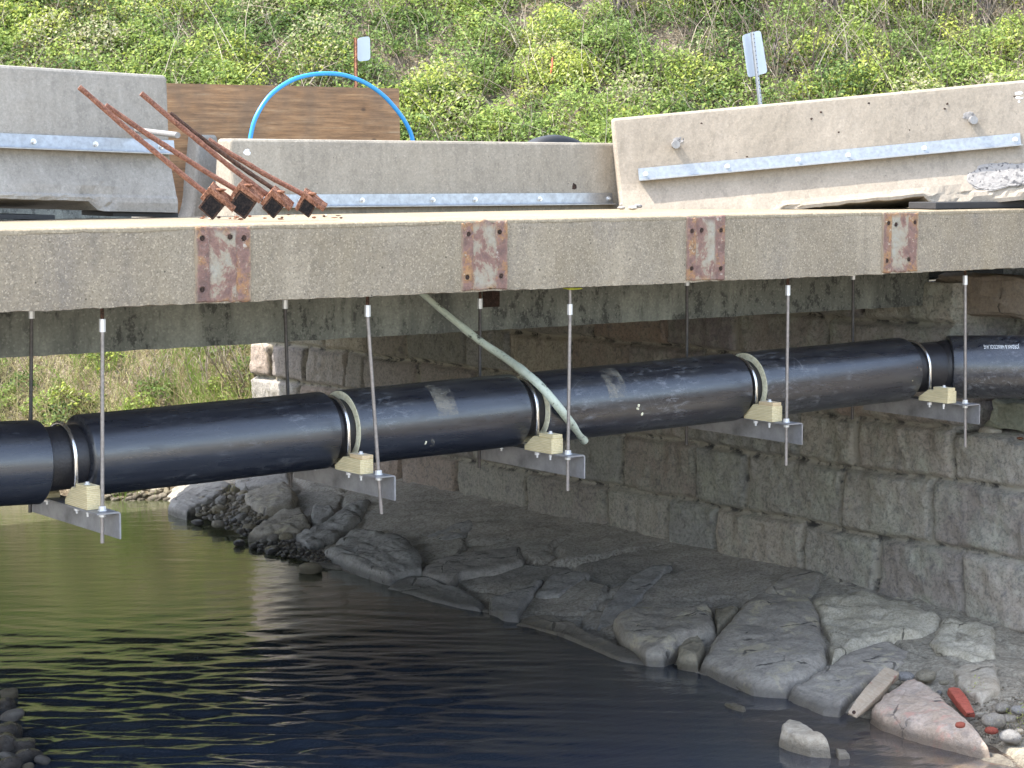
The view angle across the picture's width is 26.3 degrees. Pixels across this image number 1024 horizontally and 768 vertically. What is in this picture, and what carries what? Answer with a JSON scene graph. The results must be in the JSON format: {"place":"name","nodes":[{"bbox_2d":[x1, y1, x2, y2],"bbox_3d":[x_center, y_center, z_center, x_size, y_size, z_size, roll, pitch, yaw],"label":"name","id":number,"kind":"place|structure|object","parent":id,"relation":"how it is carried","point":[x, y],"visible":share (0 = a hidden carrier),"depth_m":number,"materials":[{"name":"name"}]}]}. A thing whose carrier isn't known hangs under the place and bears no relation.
{"place":"outdoors","nodes":[
{"label":"outdoors","id":0,"kind":"place"},
{"bbox_2d":[0,500,1022,767],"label":"water","id":1,"kind":"structure","parent":0,"point":[156,636],"depth_m":19.98,"materials":[{"name":"liquid"}]},
{"bbox_2d":[0,697,15,709],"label":"cobble","id":2,"kind":"object","parent":1,"relation":"on","point":[7,703],"visible":0.89,"depth_m":18.94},
{"bbox_2d":[0,732,15,752],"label":"cobble","id":3,"kind":"object","parent":1,"relation":"in","point":[6,740],"visible":0.72,"depth_m":17.59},
{"bbox_2d":[0,688,17,698],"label":"cobble","id":4,"kind":"object","parent":1,"relation":"on","point":[10,692],"visible":0.77,"depth_m":19.29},
{"bbox_2d":[0,721,22,737],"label":"cobble","id":5,"kind":"object","parent":1,"relation":"on","point":[15,729],"visible":0.56,"depth_m":17.96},
{"bbox_2d":[0,756,23,767],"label":"cobble","id":6,"kind":"object","parent":1,"relation":"in","point":[11,762],"visible":1,"depth_m":16.99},
{"bbox_2d":[0,708,24,721],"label":"cobble","id":7,"kind":"object","parent":1,"relation":"on","point":[14,715],"visible":0.86,"depth_m":18.51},
{"bbox_2d":[12,737,35,752],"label":"cobble","id":8,"kind":"object","parent":1,"relation":"in","point":[23,743],"visible":0.72,"depth_m":17.57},
{"bbox_2d":[14,748,43,761],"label":"cobble","id":9,"kind":"object","parent":1,"relation":"on","point":[28,755],"visible":0.65,"depth_m":17.27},
{"bbox_2d":[34,755,50,764],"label":"cobble","id":10,"kind":"object","parent":1,"relation":"on","point":[41,760],"visible":1,"depth_m":17.21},
{"bbox_2d":[298,562,321,573],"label":"cobble","id":11,"kind":"object","parent":1,"relation":"on","point":[310,568],"visible":1,"depth_m":25.11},
{"bbox_2d":[724,703,745,711],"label":"rock","id":12,"kind":"object","parent":1,"relation":"in","point":[736,707],"visible":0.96,"depth_m":18.93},
{"bbox_2d":[779,720,830,757],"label":"rock","id":13,"kind":"object","parent":1,"relation":"in","point":[798,737],"visible":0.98,"depth_m":17.52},
{"bbox_2d":[836,748,849,759],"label":"rock","id":14,"kind":"object","parent":1,"relation":"in","point":[842,754],"visible":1,"depth_m":17.40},
{"bbox_2d":[0,0,1023,499],"bbox_3d":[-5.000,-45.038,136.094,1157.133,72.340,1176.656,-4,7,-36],"label":"ground","id":15,"kind":"structure","parent":0,"point":[392,60],"depth_m":40.11,"materials":[{"name":"green plant"}]},
{"bbox_2d":[76,0,118,37],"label":"bright shrub","id":16,"kind":"object","parent":15,"relation":"on","point":[98,13],"visible":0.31,"depth_m":40.78,"materials":[{"name":"green plant"}]},
{"bbox_2d":[0,344,252,426],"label":"bank weeds","id":17,"kind":"object","parent":15,"relation":"on","point":[63,385],"visible":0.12,"depth_m":32.23,"materials":[{"name":"green plant"}]},
{"bbox_2d":[0,343,285,505],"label":"bank grass","id":18,"kind":"structure","parent":15,"relation":"on","point":[180,377],"depth_m":32.38,"materials":[{"name":"plant"}]},
{"bbox_2d":[149,350,175,392],"bbox_3d":[-5.192,-0.200,32.429,0.417,0.654,0.356,-4,7,-36],"label":"bare sapling","id":19,"kind":"object","parent":15,"relation":"on","point":[158,368],"visible":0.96,"depth_m":32.44,"materials":[{"name":"brown plant"}]},
{"bbox_2d":[180,346,214,393],"bbox_3d":[-4.618,-0.310,32.388,0.488,1.013,0.771,1,6,10],"label":"bare sapling","id":20,"kind":"object","parent":15,"relation":"on","point":[206,368],"visible":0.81,"depth_m":32.38,"materials":[{"name":"brown plant"}]},
{"bbox_2d":[203,345,238,393],"bbox_3d":[-4.312,-0.299,32.324,0.553,0.945,0.722,0,6,4],"label":"bare sapling","id":21,"kind":"object","parent":15,"relation":"on","point":[213,363],"visible":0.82,"depth_m":32.31,"materials":[{"name":"brown plant"}]},
{"bbox_2d":[214,345,251,397],"bbox_3d":[-4.217,-0.497,32.209,0.858,1.543,0.753,4,7,31],"label":"bare sapling","id":22,"kind":"object","parent":15,"relation":"on","point":[240,374],"visible":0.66,"depth_m":32.28,"materials":[{"name":"brown plant"}]},
{"bbox_2d":[166,83,399,213],"bbox_3d":[-1.967,-1.963,18.608,2.437,1.133,0.030,-4,7,-36],"label":"plywood sheet","id":23,"kind":"object","parent":15,"relation":"on","point":[221,111],"visible":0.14,"depth_m":18.56,"materials":[{"name":"brown wood"}]},
{"bbox_2d":[0,0,1023,142],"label":"hillside brush","id":24,"kind":"object","parent":15,"relation":"on","point":[24,37],"visible":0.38,"depth_m":39.81,"materials":[{"name":"green plant"}]},
{"bbox_2d":[0,0,1023,142],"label":"dead stems","id":25,"kind":"object","parent":15,"relation":"on","point":[998,12],"visible":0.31,"depth_m":39.77,"materials":[{"name":"plant"}]},
{"bbox_2d":[609,0,632,15],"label":"hillside sapling","id":26,"kind":"object","parent":15,"relation":"on","point":[618,6],"visible":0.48,"depth_m":41.26,"materials":[{"name":"grey plant"}]},
{"bbox_2d":[249,268,1023,633],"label":"stone abutment","id":27,"kind":"object","parent":15,"relation":"on","point":[929,510],"visible":0.22,"depth_m":22.93,"materials":[{"name":"stone"}]},
{"bbox_2d":[0,207,1023,357],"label":"bridge","id":28,"kind":"structure","parent":27,"relation":"on","point":[66,276],"depth_m":16.53,"materials":[{"name":"concrete"}]},
{"bbox_2d":[28,311,34,512],"bbox_3d":[-3.389,0.014,15.394,0.088,1.795,0.060,-4,7,-36],"label":"hanger rod","id":29,"kind":"object","parent":28,"relation":"hanging from","point":[31,315],"visible":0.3,"depth_m":15.38,"materials":[{"name":"metal"}]},
{"bbox_2d":[0,65,179,219],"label":"concrete barrier","id":30,"kind":"object","parent":28,"relation":"on","point":[66,143],"visible":0.94,"depth_m":16.30,"materials":[{"name":"concrete"}]},
{"bbox_2d":[98,308,106,542],"bbox_3d":[-2.701,0.252,14.418,0.075,1.608,0.060,-4,7,-36],"label":"hanger rod","id":31,"kind":"object","parent":28,"relation":"hanging from","point":[102,330],"visible":0.94,"depth_m":14.41,"materials":[{"name":"metal"}]},
{"bbox_2d":[32,421,120,538],"bbox_3d":[-3.070,0.606,14.943,0.177,0.732,1.420,-4,7,-36],"label":"pipe bracket","id":32,"kind":"object","parent":31,"relation":"hanging from","point":[78,504],"visible":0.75,"depth_m":14.67,"materials":[{"name":"metal"}]},
{"bbox_2d":[78,85,235,219],"bbox_3d":[-2.407,-1.589,15.063,1.119,0.920,0.182,-2,6,-22],"label":"rusty post stub","id":33,"kind":"object","parent":28,"relation":"on","point":[215,198],"visible":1,"depth_m":15.14,"materials":[{"name":"metal"}]},
{"bbox_2d":[131,135,216,217],"bbox_3d":[-2.792,-1.583,18.338,0.704,1.004,0.672,4,7,35],"label":"concrete barrier","id":34,"kind":"object","parent":28,"relation":"on","point":[192,195],"visible":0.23,"depth_m":18.05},
{"bbox_2d":[105,103,264,218],"bbox_3d":[-2.248,-1.546,15.225,1.139,0.802,0.175,-2,6,-22],"label":"rusty post stub","id":35,"kind":"object","parent":28,"relation":"on","point":[247,197],"visible":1,"depth_m":15.31,"materials":[{"name":"metal"}]},
{"bbox_2d":[139,92,293,217],"bbox_3d":[-2.058,-1.609,15.424,1.112,0.888,0.195,-2,6,-19],"label":"rusty post stub","id":36,"kind":"object","parent":28,"relation":"on","point":[275,201],"visible":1,"depth_m":15.48,"materials":[{"name":"metal"}]},
{"bbox_2d":[208,138,327,217],"bbox_3d":[-1.729,-1.476,15.678,0.881,0.572,0.197,-2,6,-18],"label":"rusty post stub","id":37,"kind":"object","parent":28,"relation":"on","point":[309,201],"visible":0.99,"depth_m":15.71,"materials":[{"name":"metal"}]},
{"bbox_2d":[282,300,291,486],"bbox_3d":[-1.700,-0.109,16.623,0.075,1.802,0.060,-4,7,-36],"label":"hanger rod","id":38,"kind":"object","parent":28,"relation":"hanging from","point":[284,305],"visible":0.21,"depth_m":16.59,"materials":[{"name":"metal"}]},
{"bbox_2d":[248,71,414,140],"bbox_3d":[-1.502,-1.831,18.578,1.816,1.623,0.039,-5,8,-39],"label":"blue hose","id":39,"kind":"object","parent":28,"relation":"on","point":[329,73],"visible":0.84,"depth_m":18.44,"materials":[{"name":"blue plastic"}]},
{"bbox_2d":[354,37,369,86],"bbox_3d":[-1.817,-2.724,26.033,0.146,2.801,0.473,2,6,15],"label":"road sign","id":40,"kind":"object","parent":28,"relation":"on","point":[361,48],"visible":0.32,"depth_m":26.02,"materials":[{"name":"metal"}]},
{"bbox_2d":[365,297,382,513],"bbox_3d":[-0.986,0.132,15.666,0.139,1.625,0.060,-4,7,-36],"label":"hanger rod","id":41,"kind":"object","parent":28,"relation":"hanging from","point":[378,471],"visible":0.94,"depth_m":15.65,"materials":[{"name":"metal"}]},
{"bbox_2d":[294,395,395,500],"bbox_3d":[-1.333,0.429,16.201,0.199,0.714,1.420,-4,7,-36],"label":"pipe bracket","id":42,"kind":"object","parent":41,"relation":"hanging from","point":[354,472],"visible":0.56,"depth_m":15.94,"materials":[{"name":"metal"}]},
{"bbox_2d":[216,138,617,215],"bbox_3d":[-0.697,-1.550,18.700,3.993,1.066,0.674,-4,7,-36],"label":"concrete barrier","id":43,"kind":"object","parent":28,"relation":"on","point":[365,176],"visible":0.62,"depth_m":18.51,"materials":[{"name":"concrete"}]},
{"bbox_2d":[477,292,482,467],"bbox_3d":[-0.265,-0.216,17.668,0.060,1.804,0.060,-4,7,-36],"label":"hanger rod","id":44,"kind":"object","parent":28,"relation":"hanging from","point":[479,303],"visible":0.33,"depth_m":17.64,"materials":[{"name":"metal"}]},
{"bbox_2d":[419,294,587,444],"bbox_3d":[-0.312,-0.273,17.236,1.765,1.544,0.612,1,6,10],"label":"plastic conduit","id":45,"kind":"object","parent":28,"relation":"hanging from","point":[539,385],"visible":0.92,"depth_m":17.18,"materials":[{"name":"plastic"}]},
{"bbox_2d":[528,135,581,142],"bbox_3d":[0.394,-1.772,20.469,1.165,1.109,0.220,-4,7,-36],"label":"black tyre","id":46,"kind":"object","parent":28,"relation":"on","point":[553,138],"visible":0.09,"depth_m":20.32,"materials":[{"name":"rubber"}]},
{"bbox_2d":[565,290,572,490],"bbox_3d":[0.430,0.017,16.695,0.063,1.608,0.060,-4,7,-36],"label":"hanger rod","id":47,"kind":"object","parent":28,"relation":"hanging from","point":[569,314],"visible":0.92,"depth_m":16.69,"materials":[{"name":"metal"}]},
{"bbox_2d":[477,377,584,478],"bbox_3d":[0.058,0.305,17.212,0.203,0.735,1.420,-4,7,-36],"label":"pipe bracket","id":48,"kind":"object","parent":47,"relation":"hanging from","point":[543,451],"visible":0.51,"depth_m":16.97,"materials":[{"name":"metal"}]},
{"bbox_2d":[685,283,688,444],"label":"hanger rod","id":49,"kind":"object","parent":28,"relation":"hanging from","point":[686,333],"visible":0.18,"depth_m":18.93,"materials":[{"name":"metal"}]},
{"bbox_2d":[742,31,766,104],"bbox_3d":[3.041,-2.680,26.052,0.598,3.031,0.243,5,8,39],"label":"road sign","id":50,"kind":"object","parent":28,"relation":"on","point":[756,66],"visible":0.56,"depth_m":26.02,"materials":[{"name":"metal"}]},
{"bbox_2d":[783,278,789,464],"bbox_3d":[2.266,-0.124,18.030,0.060,1.601,0.060,-4,7,-36],"label":"hanger rod","id":51,"kind":"object","parent":28,"relation":"hanging from","point":[787,294],"visible":0.88,"depth_m":18.02,"materials":[{"name":"metal"}]},
{"bbox_2d":[689,357,802,444],"bbox_3d":[1.895,0.106,18.541,0.207,0.691,1.420,-4,7,-36],"label":"pipe bracket","id":52,"kind":"object","parent":51,"relation":"hanging from","point":[762,420],"visible":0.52,"depth_m":18.27,"materials":[{"name":"metal"}]},
{"bbox_2d":[0,335,1023,505],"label":"sewer pipe","id":53,"kind":"object","parent":52,"relation":"on","point":[174,445],"visible":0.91,"depth_m":16.54,"materials":[{"name":"black plastic"}]},
{"bbox_2d":[611,80,1023,209],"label":"concrete barrier","id":54,"kind":"object","parent":28,"relation":"on","point":[902,149],"visible":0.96,"depth_m":19.39,"materials":[{"name":"concrete"}]},
{"bbox_2d":[851,276,854,418],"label":"hanger rod","id":55,"kind":"object","parent":28,"relation":"hanging from","point":[852,322],"visible":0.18,"depth_m":20.11,"materials":[{"name":"metal"}]},
{"bbox_2d":[962,270,967,446],"bbox_3d":[3.992,-0.246,19.287,0.084,1.616,0.060,-4,7,-36],"label":"hanger rod","id":56,"kind":"object","parent":28,"relation":"hanging from","point":[965,284],"visible":0.88,"depth_m":19.28,"materials":[{"name":"metal"}]},
{"bbox_2d":[863,340,979,424],"bbox_3d":[3.606,-0.048,19.783,0.258,0.713,1.420,-4,7,-36],"label":"pipe bracket","id":57,"kind":"object","parent":56,"relation":"hanging from","point":[940,402],"visible":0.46,"depth_m":19.57,"materials":[{"name":"metal"}]},
{"bbox_2d":[909,200,1023,208],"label":"packing timber","id":58,"kind":"object","parent":28,"relation":"on","point":[962,204],"visible":0.95,"depth_m":19.07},
{"bbox_2d":[934,272,1023,319],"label":"seat stone","id":59,"kind":"object","parent":27,"relation":"on","point":[995,295],"visible":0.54,"depth_m":20.69,"materials":[{"name":"stone"}]},
{"bbox_2d":[978,426,1001,432],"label":"rubble stone","id":60,"kind":"object","parent":27,"relation":"on","point":[985,429],"visible":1,"depth_m":20.87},
{"bbox_2d":[984,398,1023,431],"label":"ledge block","id":61,"kind":"structure","parent":27,"relation":"on","point":[1007,413],"depth_m":20.76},
{"bbox_2d":[764,28,798,88],"bbox_3d":[4.862,-5.872,39.668,0.608,1.147,0.684,-4,7,-36],"label":"hillside sapling","id":62,"kind":"object","parent":15,"relation":"on","point":[774,52],"visible":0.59,"depth_m":39.58,"materials":[{"name":"brown plant"}]},
{"bbox_2d":[785,66,826,99],"bbox_3d":[5.200,-5.214,38.905,0.816,0.862,0.793,-4,7,-36],"label":"bright shrub","id":63,"kind":"object","parent":15,"relation":"on","point":[808,87],"visible":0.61,"depth_m":38.82,"materials":[{"name":"green plant"}]},
{"bbox_2d":[821,0,844,27],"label":"hillside sapling","id":64,"kind":"object","parent":15,"relation":"on","point":[832,4],"visible":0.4,"depth_m":41.20,"materials":[{"name":"grey plant"}]},
{"bbox_2d":[859,38,900,87],"bbox_3d":[6.547,-5.739,39.504,1.093,1.006,0.826,-4,7,-36],"label":"bright shrub","id":65,"kind":"object","parent":15,"relation":"on","point":[880,57],"visible":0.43,"depth_m":39.39,"materials":[{"name":"green plant"}]},
{"bbox_2d":[934,13,983,55],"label":"bright shrub","id":66,"kind":"object","parent":15,"relation":"on","point":[948,33],"visible":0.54,"depth_m":40.50,"materials":[{"name":"green plant"}]},
{"bbox_2d":[975,0,1004,29],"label":"hillside sapling","id":67,"kind":"object","parent":15,"relation":"on","point":[987,6],"visible":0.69,"depth_m":41.44,"materials":[{"name":"grey plant"}]},
{"bbox_2d":[988,19,1023,62],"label":"bright shrub","id":68,"kind":"object","parent":15,"relation":"on","point":[1008,39],"visible":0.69,"depth_m":40.22,"materials":[{"name":"green plant"}]},
{"bbox_2d":[167,472,1023,767],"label":"mud slope","id":69,"kind":"structure","parent":0,"point":[609,558],"depth_m":23.92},
{"bbox_2d":[168,481,231,519],"bbox_3d":[-4.230,1.706,29.610,0.737,0.670,1.613,1,6,10],"label":"flat boulder","id":70,"kind":"object","parent":69,"relation":"on","point":[185,502],"visible":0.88,"depth_m":29.33,"materials":[{"name":"grey stone"}]},
{"bbox_2d":[234,473,292,490],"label":"flat boulder","id":71,"kind":"object","parent":69,"relation":"on","point":[250,483],"visible":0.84,"depth_m":29.78,"materials":[{"name":"grey stone"}]},
{"bbox_2d":[244,481,297,523],"bbox_3d":[-3.143,1.690,28.761,0.702,0.651,1.364,-1,6,-10],"label":"flat boulder","id":72,"kind":"object","parent":69,"relation":"on","point":[271,500],"visible":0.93,"depth_m":28.55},
{"bbox_2d":[248,508,310,543],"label":"boulder","id":73,"kind":"object","parent":69,"relation":"on","point":[294,522],"visible":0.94,"depth_m":27.26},
{"bbox_2d":[311,505,334,526],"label":"boulder","id":74,"kind":"object","parent":69,"relation":"on","point":[320,514],"visible":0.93,"depth_m":27.61,"materials":[{"name":"grey stone"}]},
{"bbox_2d":[294,499,370,550],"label":"layered slab","id":75,"kind":"structure","parent":69,"relation":"on","point":[339,524],"depth_m":26.99,"materials":[{"name":"grey stone"}]},
{"bbox_2d":[324,529,421,585],"bbox_3d":[-1.551,2.156,25.576,0.936,0.712,2.324,-3,7,-28],"label":"layered boulder","id":76,"kind":"object","parent":69,"relation":"on","point":[388,559],"visible":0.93,"depth_m":25.21,"materials":[{"name":"grey stone"}]},
{"bbox_2d":[388,576,484,611],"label":"flat slab","id":77,"kind":"structure","parent":69,"relation":"on","point":[428,588],"depth_m":23.75,"materials":[{"name":"grey stone"}]},
{"bbox_2d":[426,520,472,540],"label":"flat slab","id":78,"kind":"structure","parent":69,"relation":"on","point":[465,527],"depth_m":26.08,"materials":[{"name":"grey stone"}]},
{"bbox_2d":[422,547,523,586],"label":"flat slab","id":79,"kind":"structure","parent":69,"relation":"on","point":[453,570],"depth_m":24.50,"materials":[{"name":"stone"}]},
{"bbox_2d":[489,579,543,622],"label":"flat slab","id":80,"kind":"structure","parent":69,"relation":"on","point":[511,606],"depth_m":22.95,"materials":[{"name":"grey stone"}]},
{"bbox_2d":[535,570,590,598],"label":"flat slab","id":81,"kind":"structure","parent":69,"relation":"on","point":[558,585],"depth_m":23.41,"materials":[{"name":"grey stone"}]},
{"bbox_2d":[516,615,645,665],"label":"flat slab","id":82,"kind":"structure","parent":69,"relation":"on","point":[565,629],"depth_m":21.62,"materials":[{"name":"stone"}]},
{"bbox_2d":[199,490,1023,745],"bbox_3d":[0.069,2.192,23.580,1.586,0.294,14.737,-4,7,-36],"label":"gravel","id":83,"kind":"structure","parent":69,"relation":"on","point":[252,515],"depth_m":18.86,"materials":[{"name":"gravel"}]},
{"bbox_2d":[211,520,224,527],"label":"cobble","id":84,"kind":"object","parent":83,"relation":"on","point":[217,524],"visible":1,"depth_m":27.92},
{"bbox_2d":[215,496,226,504],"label":"cobble","id":85,"kind":"object","parent":83,"relation":"on","point":[221,499],"visible":0.91,"depth_m":29.09,"materials":[{"name":"grey stone"}]},
{"bbox_2d":[264,545,278,554],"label":"cobble","id":86,"kind":"object","parent":83,"relation":"on","point":[270,550],"visible":1,"depth_m":26.35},
{"bbox_2d":[279,532,292,540],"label":"cobble","id":87,"kind":"object","parent":83,"relation":"on","point":[285,535],"visible":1,"depth_m":26.82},
{"bbox_2d":[947,687,974,716],"bbox_3d":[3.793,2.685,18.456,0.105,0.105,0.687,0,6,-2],"label":"broken brick","id":88,"kind":"object","parent":83,"relation":"on","point":[959,699],"visible":1,"depth_m":18.42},
{"bbox_2d":[985,727,998,734],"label":"cobble","id":89,"kind":"object","parent":83,"relation":"on","point":[991,730],"visible":1,"depth_m":17.75,"materials":[{"name":"red brick"}]},
{"bbox_2d":[981,712,1005,727],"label":"cobble","id":90,"kind":"object","parent":83,"relation":"on","point":[993,719],"visible":0.91,"depth_m":17.96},
{"bbox_2d":[1004,714,1015,722],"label":"cobble","id":91,"kind":"object","parent":83,"relation":"on","point":[1010,718],"visible":1,"depth_m":18.00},
{"bbox_2d":[1011,705,1023,714],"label":"cobble","id":92,"kind":"object","parent":83,"relation":"on","point":[1015,709],"visible":0.98,"depth_m":18.16,"materials":[{"name":"grey stone"}]},
{"bbox_2d":[597,564,672,630],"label":"flat slab","id":93,"kind":"structure","parent":69,"relation":"on","point":[630,592],"depth_m":22.77,"materials":[{"name":"grey stone"}]},
{"bbox_2d":[613,604,716,666],"bbox_3d":[1.490,2.594,21.303,1.049,0.753,1.592,0,6,2],"label":"boulder","id":94,"kind":"object","parent":69,"relation":"on","point":[652,637],"visible":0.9,"depth_m":21.09,"materials":[{"name":"stone"}]},
{"bbox_2d":[676,635,705,671],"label":"rock","id":95,"kind":"object","parent":69,"relation":"on","point":[691,654],"visible":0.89,"depth_m":20.44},
{"bbox_2d":[714,606,738,635],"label":"rock","id":96,"kind":"object","parent":69,"relation":"on","point":[724,616],"visible":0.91,"depth_m":21.44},
{"bbox_2d":[701,594,827,698],"bbox_3d":[2.486,2.612,20.665,1.241,0.813,2.688,2,6,18],"label":"boulder","id":97,"kind":"object","parent":69,"relation":"on","point":[769,645],"visible":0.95,"depth_m":20.28,"materials":[{"name":"stone"}]},
{"bbox_2d":[765,566,822,600],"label":"flat slab","id":98,"kind":"structure","parent":69,"relation":"on","point":[795,581],"depth_m":22.26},
{"bbox_2d":[788,642,907,716],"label":"leaning slab","id":99,"kind":"structure","parent":69,"relation":"on","point":[836,688],"depth_m":19.40,"materials":[{"name":"stone"}]},
{"bbox_2d":[832,578,908,599],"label":"flat slab","id":100,"kind":"structure","parent":69,"relation":"on","point":[843,582],"depth_m":22.14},
{"bbox_2d":[812,590,941,664],"bbox_3d":[3.537,2.508,20.853,1.234,0.777,2.028,0,6,2],"label":"mortared rock","id":101,"kind":"object","parent":69,"relation":"on","point":[855,621],"visible":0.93,"depth_m":20.81,"materials":[{"name":"stone"}]},
{"bbox_2d":[898,671,914,680],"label":"cobble","id":102,"kind":"object","parent":69,"relation":"on","point":[904,676],"visible":0.84,"depth_m":19.29,"materials":[{"name":"grey stone"}]},
{"bbox_2d":[916,669,935,682],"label":"cobble","id":103,"kind":"object","parent":69,"relation":"on","point":[925,676],"visible":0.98,"depth_m":19.25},
{"bbox_2d":[870,679,990,757],"bbox_3d":[3.391,2.946,18.266,0.674,0.639,1.909,-1,6,-9],"label":"pink boulder","id":104,"kind":"object","parent":69,"relation":"on","point":[914,710],"visible":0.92,"depth_m":18.00,"materials":[{"name":"stone"}]},
{"bbox_2d":[848,668,898,717],"bbox_3d":[3.079,2.643,18.747,0.157,0.186,1.226,3,7,26],"label":"driftwood board","id":105,"kind":"object","parent":104,"relation":"on","point":[876,689],"visible":1,"depth_m":18.73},
{"bbox_2d":[929,617,995,661],"bbox_3d":[4.166,2.568,20.267,0.676,0.613,1.384,2,6,14],"label":"mortared rock","id":106,"kind":"object","parent":69,"relation":"on","point":[977,644],"visible":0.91,"depth_m":20.14,"materials":[{"name":"stone"}]},
{"bbox_2d":[953,663,1000,706],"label":"cream rock","id":107,"kind":"object","parent":69,"relation":"on","point":[988,689],"visible":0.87,"depth_m":18.95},
{"bbox_2d":[995,703,1010,712],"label":"cobble","id":108,"kind":"object","parent":69,"relation":"on","point":[1001,707],"visible":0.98,"depth_m":18.27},
{"bbox_2d":[999,729,1021,744],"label":"cobble","id":109,"kind":"object","parent":69,"relation":"on","point":[1011,736],"visible":1,"depth_m":17.55,"materials":[{"name":"white stone"}]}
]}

